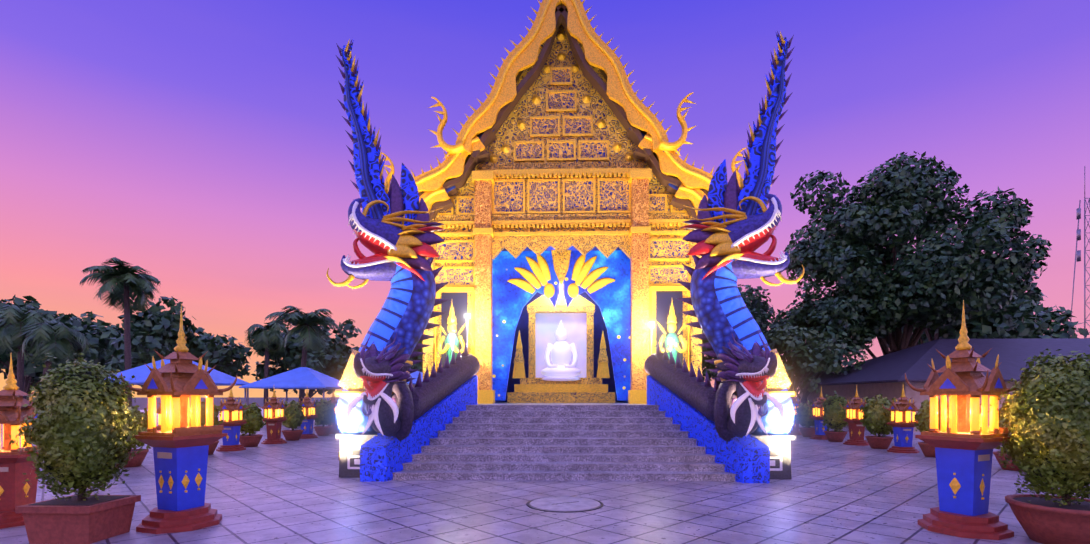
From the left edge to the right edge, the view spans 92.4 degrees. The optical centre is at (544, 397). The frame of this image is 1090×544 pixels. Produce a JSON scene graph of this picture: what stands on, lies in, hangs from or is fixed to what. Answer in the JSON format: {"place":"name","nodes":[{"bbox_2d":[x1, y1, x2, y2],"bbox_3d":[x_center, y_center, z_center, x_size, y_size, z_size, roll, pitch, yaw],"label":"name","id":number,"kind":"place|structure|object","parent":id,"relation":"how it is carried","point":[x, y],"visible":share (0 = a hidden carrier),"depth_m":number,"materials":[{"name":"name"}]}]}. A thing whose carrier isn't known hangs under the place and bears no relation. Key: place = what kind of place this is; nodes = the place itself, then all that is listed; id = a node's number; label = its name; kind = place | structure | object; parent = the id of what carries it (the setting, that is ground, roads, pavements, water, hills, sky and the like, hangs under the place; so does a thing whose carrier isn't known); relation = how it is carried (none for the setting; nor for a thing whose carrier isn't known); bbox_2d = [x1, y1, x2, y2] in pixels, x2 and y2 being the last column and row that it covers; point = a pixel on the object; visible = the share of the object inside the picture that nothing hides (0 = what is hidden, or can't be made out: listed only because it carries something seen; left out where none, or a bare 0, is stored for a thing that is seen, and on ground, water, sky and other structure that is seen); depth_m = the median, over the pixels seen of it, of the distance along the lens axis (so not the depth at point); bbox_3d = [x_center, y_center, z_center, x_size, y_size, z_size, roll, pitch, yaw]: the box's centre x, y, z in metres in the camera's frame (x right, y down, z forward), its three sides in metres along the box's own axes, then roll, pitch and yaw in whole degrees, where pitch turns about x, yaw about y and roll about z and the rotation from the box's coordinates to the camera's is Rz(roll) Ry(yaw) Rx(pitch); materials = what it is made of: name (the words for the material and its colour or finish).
{"place":"outdoors","nodes":[
{"label":"outdoors","id":0,"kind":"place"},
{"bbox_2d":[34,397,799,409],"bbox_3d":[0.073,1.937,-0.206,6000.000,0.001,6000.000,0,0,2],"label":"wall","id":1,"kind":"structure","parent":0,"point":[141,403],"depth_m":303.17,"materials":[{"name":"stone tile"}]},
{"bbox_2d":[783,151,1051,357],"bbox_3d":[26.336,-7.926,37.914,15.539,19.717,14.982,0,0,-42],"label":"tree","id":2,"kind":"object","parent":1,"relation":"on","point":[936,281],"visible":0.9,"depth_m":35.30,"materials":[{"name":"green plant"}]},
{"bbox_2d":[1070,166,1089,337],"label":"antenna tower","id":3,"kind":"structure","parent":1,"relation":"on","point":[1078,237],"depth_m":79.11,"materials":[{"name":"silver metal"}]},
{"bbox_2d":[0,408,1089,543],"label":"plaza pavement","id":4,"kind":"structure","parent":0,"point":[299,491],"depth_m":8.85,"materials":[{"name":"tile"}]},
{"bbox_2d":[0,355,39,528],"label":"lantern","id":5,"kind":"object","parent":4,"relation":"on","point":[15,490],"visible":0.71,"depth_m":7.46,"materials":[{"name":"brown wood"}]},
{"bbox_2d":[0,304,53,398],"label":"palm","id":6,"kind":"object","parent":4,"relation":"on","point":[14,318],"visible":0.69,"depth_m":35.64,"materials":[{"name":"green plant"}]},
{"bbox_2d":[17,322,93,379],"bbox_3d":[-32.056,-1.456,34.167,4.011,6.773,3.631,0,0,25],"label":"palm","id":7,"kind":"object","parent":4,"relation":"on","point":[53,340],"visible":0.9,"depth_m":33.48,"materials":[{"name":"green plant"}]},
{"bbox_2d":[0,295,123,399],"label":"tree","id":8,"kind":"object","parent":4,"relation":"on","point":[99,336],"visible":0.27,"depth_m":45.30,"materials":[{"name":"green plant"}]},
{"bbox_2d":[14,311,117,378],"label":"tree","id":9,"kind":"object","parent":4,"relation":"on","point":[88,320],"depth_m":58.50,"materials":[{"name":"green plant"}]},
{"bbox_2d":[9,353,142,543],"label":"shrub","id":10,"kind":"object","parent":4,"relation":"on","point":[80,429],"visible":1,"depth_m":6.47,"materials":[{"name":"green plant"}]},
{"bbox_2d":[80,257,161,407],"bbox_3d":[-27.821,-3.482,34.828,4.266,10.808,4.376,0,0,13],"label":"tall palm","id":11,"kind":"object","parent":4,"relation":"on","point":[122,283],"visible":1,"depth_m":34.50,"materials":[{"name":"green plant"}]},
{"bbox_2d":[116,405,150,467],"bbox_3d":[-10.922,1.007,13.717,1.154,1.619,1.138,0,0,-11],"label":"shrub","id":12,"kind":"object","parent":4,"relation":"on","point":[137,460],"visible":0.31,"depth_m":13.58,"materials":[{"name":"green plant"}]},
{"bbox_2d":[147,397,190,430],"bbox_3d":[-10.819,0.654,15.191,0.853,2.326,0.853,0,0,2],"label":"lantern","id":13,"kind":"object","parent":4,"relation":"on","point":[158,410],"visible":0.06,"depth_m":14.95,"materials":[{"name":"yellow glass"}]},
{"bbox_2d":[99,296,251,388],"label":"tree","id":14,"kind":"object","parent":4,"relation":"on","point":[154,330],"visible":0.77,"depth_m":44.01,"materials":[{"name":"green plant"}]},
{"bbox_2d":[104,359,248,407],"bbox_3d":[-20.643,-0.233,29.358,5.450,4.100,5.450,0,0,2],"label":"tent","id":15,"kind":"object","parent":4,"relation":"on","point":[142,373],"visible":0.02,"depth_m":28.46,"materials":[{"name":"blue fabric"}]},
{"bbox_2d":[121,304,236,533],"bbox_3d":[-5.174,0.243,7.437,0.978,3.146,0.978,0,0,20],"label":"lantern","id":16,"kind":"object","parent":4,"relation":"on","point":[180,450],"visible":1,"depth_m":7.26,"materials":[{"name":"blue wood"}]},
{"bbox_2d":[189,400,222,454],"bbox_3d":[-10.713,0.904,16.507,1.055,1.825,1.046,0,0,2],"label":"shrub","id":17,"kind":"object","parent":4,"relation":"on","point":[213,446],"visible":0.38,"depth_m":16.43,"materials":[{"name":"green plant"}]},
{"bbox_2d":[216,389,250,451],"bbox_3d":[-10.746,0.654,17.890,0.853,2.326,0.853,0,0,2],"label":"lantern","id":18,"kind":"object","parent":4,"relation":"on","point":[230,407],"visible":0.88,"depth_m":17.71,"materials":[{"name":"blue wood"}]},
{"bbox_2d":[238,402,265,446],"bbox_3d":[-10.884,1.002,19.198,1.028,1.629,1.085,0,0,2],"label":"shrub","id":19,"kind":"object","parent":4,"relation":"on","point":[253,417],"visible":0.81,"depth_m":18.98,"materials":[{"name":"green plant"}]},
{"bbox_2d":[245,320,288,417],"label":"palm","id":20,"kind":"object","parent":4,"relation":"on","point":[263,336],"visible":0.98,"depth_m":44.29,"materials":[{"name":"green plant"}]},
{"bbox_2d":[257,390,289,443],"bbox_3d":[-10.674,0.654,20.589,0.853,2.326,0.853,0,0,2],"label":"lantern","id":21,"kind":"object","parent":4,"relation":"on","point":[274,420],"visible":1,"depth_m":20.41,"materials":[{"name":"brown wood"}]},
{"bbox_2d":[239,367,342,404],"bbox_3d":[-14.392,0.017,31.192,4.850,3.600,4.850,0,0,2],"label":"tent","id":22,"kind":"object","parent":4,"relation":"on","point":[303,378],"visible":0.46,"depth_m":29.59,"materials":[{"name":"blue fabric"}]},
{"bbox_2d":[280,400,306,440],"bbox_3d":[-10.655,0.964,22.063,1.070,1.705,1.006,0,0,-38],"label":"shrub","id":23,"kind":"object","parent":4,"relation":"on","point":[293,414],"visible":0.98,"depth_m":21.81,"materials":[{"name":"green plant"}]},
{"bbox_2d":[264,306,339,424],"bbox_3d":[-15.960,-1.954,34.684,4.162,7.758,4.578,0,0,25],"label":"palm","id":24,"kind":"object","parent":4,"relation":"on","point":[307,327],"visible":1,"depth_m":34.01,"materials":[{"name":"green plant"}]},
{"bbox_2d":[251,319,361,413],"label":"tree","id":25,"kind":"object","parent":4,"relation":"on","point":[332,360],"visible":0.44,"depth_m":48.52,"materials":[{"name":"green plant"}]},
{"bbox_2d":[299,391,320,438],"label":"lantern","id":26,"kind":"object","parent":4,"relation":"on","point":[307,427],"visible":0.79,"depth_m":23.11,"materials":[{"name":"blue wood"}]},
{"bbox_2d":[310,398,335,435],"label":"shrub","id":27,"kind":"object","parent":4,"relation":"on","point":[324,410],"visible":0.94,"depth_m":24.54,"materials":[{"name":"green plant"}]},
{"bbox_2d":[326,390,341,433],"bbox_3d":[-10.530,0.654,25.987,0.853,2.326,0.853,0,0,2],"label":"statue","id":28,"kind":"object","parent":4,"relation":"on","point":[334,430],"visible":0.44,"depth_m":25.81,"materials":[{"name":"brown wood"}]},
{"bbox_2d":[342,371,422,389],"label":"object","id":29,"kind":"structure","parent":4,"relation":"on","point":[414,374],"depth_m":37.79,"materials":[{"name":"blue fabric"}]},
{"bbox_2d":[326,39,449,477],"bbox_3d":[-3.546,-3.288,13.518,2.654,10.208,4.209,0,0,2],"label":"dragon statue","id":30,"kind":"object","parent":4,"relation":"on","point":[394,228],"visible":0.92,"depth_m":11.81,"materials":[{"name":"blue painted scales"},{"name":"gold"},{"name":"red paint"}]},
{"bbox_2d":[409,340,422,372],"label":"tree","id":31,"kind":"object","parent":4,"relation":"on","point":[418,366],"visible":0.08,"depth_m":49.59,"materials":[{"name":"green plant"}]},
{"bbox_2d":[338,375,769,482],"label":"staircase","id":32,"kind":"structure","parent":4,"relation":"on","point":[664,433],"depth_m":12.43,"materials":[{"name":"grey stone"}]},
{"bbox_2d":[346,333,479,440],"bbox_3d":[-2.991,-0.299,12.797,1.117,2.607,5.602,0,0,12],"label":"dragon balustrade","id":33,"kind":"object","parent":32,"relation":"on","point":[401,408],"visible":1,"depth_m":11.11,"materials":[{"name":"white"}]},
{"bbox_2d":[437,301,466,363],"bbox_3d":[-3.106,-1.538,17.430,1.003,3.510,0.610,0,0,2],"label":"guardian statue","id":34,"kind":"object","parent":32,"relation":"on","point":[451,322],"visible":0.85,"depth_m":17.34,"materials":[{"name":"gold metal"}]},
{"bbox_2d":[492,250,629,402],"bbox_3d":[0.609,-2.458,19.799,4.840,5.350,3.176,0,0,2],"label":"decorated doorway","id":35,"kind":"structure","parent":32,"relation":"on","point":[561,311],"depth_m":18.40,"materials":[{"name":"blue paint"}]},
{"bbox_2d":[657,300,686,362],"bbox_3d":[4.191,-1.538,17.235,1.003,3.510,0.610,0,0,2],"label":"guardian statue","id":36,"kind":"object","parent":32,"relation":"on","point":[672,335],"visible":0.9,"depth_m":17.14,"materials":[{"name":"gold metal"}]},
{"bbox_2d":[644,333,784,441],"bbox_3d":[3.829,-0.299,12.615,1.117,2.607,5.602,0,0,-9],"label":"dragon balustrade","id":37,"kind":"object","parent":32,"relation":"on","point":[746,375],"visible":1,"depth_m":10.92,"materials":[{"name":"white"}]},
{"bbox_2d":[526,496,603,512],"bbox_3d":[0.337,1.807,8.890,1.320,0.019,1.320,0,0,2],"label":"manhole cover","id":38,"kind":"object","parent":4,"relation":"on","point":[565,504],"visible":1,"depth_m":8.77,"materials":[{"name":"concrete"}]},
{"bbox_2d":[676,31,804,479],"bbox_3d":[4.421,-3.288,13.305,2.654,10.208,4.209,0,0,2],"label":"dragon statue","id":39,"kind":"object","parent":4,"relation":"on","point":[733,225],"visible":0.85,"depth_m":11.61,"materials":[{"name":"blue painted scales"},{"name":"gold"},{"name":"red paint"}]},
{"bbox_2d":[702,284,779,383],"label":"tree","id":40,"kind":"object","parent":4,"relation":"on","point":[758,309],"visible":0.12,"depth_m":40.95,"materials":[{"name":"green plant"}]},
{"bbox_2d":[787,388,801,434],"bbox_3d":[12.062,0.654,25.382,0.853,2.326,0.853,0,0,2],"label":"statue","id":41,"kind":"object","parent":4,"relation":"on","point":[794,429],"visible":0.35,"depth_m":25.19,"materials":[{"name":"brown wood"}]},
{"bbox_2d":[763,323,846,397],"bbox_3d":[14.128,-1.121,29.463,5.014,6.136,4.317,0,0,30],"label":"small tree","id":42,"kind":"object","parent":4,"relation":"on","point":[815,357],"visible":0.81,"depth_m":28.44,"materials":[{"name":"green plant"}]},
{"bbox_2d":[793,400,817,436],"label":"shrub","id":43,"kind":"object","parent":4,"relation":"on","point":[804,411],"visible":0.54,"depth_m":23.69,"materials":[{"name":"green plant"}]},
{"bbox_2d":[807,388,827,439],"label":"lantern","id":44,"kind":"object","parent":4,"relation":"on","point":[819,434],"visible":0.69,"depth_m":22.53,"materials":[{"name":"blue wood"}]},
{"bbox_2d":[769,281,876,402],"bbox_3d":[19.275,-3.031,37.169,8.284,9.955,8.610,0,0,2],"label":"tree","id":45,"kind":"object","parent":4,"relation":"on","point":[831,317],"visible":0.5,"depth_m":35.63,"materials":[{"name":"green plant"}]},
{"bbox_2d":[821,391,849,441],"bbox_3d":[11.868,0.776,21.351,1.107,2.082,1.200,0,0,2],"label":"shrub","id":46,"kind":"object","parent":4,"relation":"on","point":[835,413],"visible":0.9,"depth_m":21.11,"materials":[{"name":"green plant"}]},
{"bbox_2d":[839,385,868,445],"bbox_3d":[11.918,0.654,19.984,0.853,2.326,0.853,0,0,2],"label":"lantern","id":47,"kind":"object","parent":4,"relation":"on","point":[856,429],"visible":0.88,"depth_m":19.81,"materials":[{"name":"brown wood"}]},
{"bbox_2d":[859,394,895,448],"bbox_3d":[11.865,0.847,18.559,1.192,1.939,1.213,0,0,2],"label":"shrub","id":48,"kind":"object","parent":4,"relation":"on","point":[876,417],"visible":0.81,"depth_m":18.29,"materials":[{"name":"green plant"}]},
{"bbox_2d":[882,385,919,452],"bbox_3d":[11.845,0.654,17.285,0.853,2.326,0.853,0,0,2],"label":"lantern","id":49,"kind":"object","parent":4,"relation":"on","point":[903,424],"visible":0.96,"depth_m":17.11,"materials":[{"name":"blue wood"}]},
{"bbox_2d":[914,395,948,457],"bbox_3d":[11.914,0.880,15.903,1.138,1.873,1.106,0,0,2],"label":"shrub","id":50,"kind":"object","parent":4,"relation":"on","point":[922,416],"visible":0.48,"depth_m":15.79,"materials":[{"name":"green plant"}]},
{"bbox_2d":[788,338,1089,431],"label":"building","id":51,"kind":"structure","parent":4,"relation":"on","point":[884,375],"depth_m":30.49,"materials":[{"name":"silver metal"}]},
{"bbox_2d":[905,300,1023,539],"bbox_3d":[5.722,0.243,7.145,0.978,3.146,0.978,0,0,-26],"label":"lantern","id":52,"kind":"object","parent":4,"relation":"on","point":[965,444],"visible":0.96,"depth_m":6.99,"materials":[{"name":"blue wood"}]},
{"bbox_2d":[940,403,989,427],"bbox_3d":[11.773,0.654,14.586,0.853,2.326,0.853,0,0,2],"label":"lantern","id":53,"kind":"object","parent":4,"relation":"on","point":[980,415],"visible":0.06,"depth_m":14.34,"materials":[{"name":"yellow glass"}]},
{"bbox_2d":[887,250,1046,347],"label":"tree","id":54,"kind":"object","parent":4,"relation":"on","point":[1003,326],"visible":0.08,"depth_m":44.65,"materials":[{"name":"green plant"}]},
{"bbox_2d":[912,291,1089,339],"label":"tree","id":55,"kind":"object","parent":4,"relation":"on","point":[1050,320],"visible":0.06,"depth_m":55.53,"materials":[{"name":"green plant"}]},
{"bbox_2d":[989,406,1022,470],"bbox_3d":[11.750,1.003,13.072,1.157,1.627,1.065,0,0,2],"label":"shrub","id":56,"kind":"object","parent":4,"relation":"on","point":[1002,458],"visible":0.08,"depth_m":12.98,"materials":[{"name":"green plant"}]},
{"bbox_2d":[990,345,1089,543],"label":"shrub","id":57,"kind":"object","parent":4,"relation":"on","point":[1046,411],"visible":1,"depth_m":6.33,"materials":[{"name":"green plant"}]},
{"bbox_2d":[0,0,1089,396],"label":"sky","id":58,"kind":"structure","parent":0,"point":[200,146],"materials":[{"name":"purple"}]},
{"bbox_2d":[423,24,701,403],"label":"temple facade","id":59,"kind":"structure","parent":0,"point":[561,170],"depth_m":17.73,"materials":[{"name":"gold metal"}]},
{"bbox_2d":[450,314,671,354],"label":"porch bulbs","id":60,"kind":"object","parent":59,"relation":"attached to","point":[467,317],"visible":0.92,"depth_m":16.93,"materials":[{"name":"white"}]},
{"bbox_2d":[380,0,745,221],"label":"temple roof","id":61,"kind":"structure","parent":59,"relation":"on","point":[656,151],"depth_m":16.96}
]}

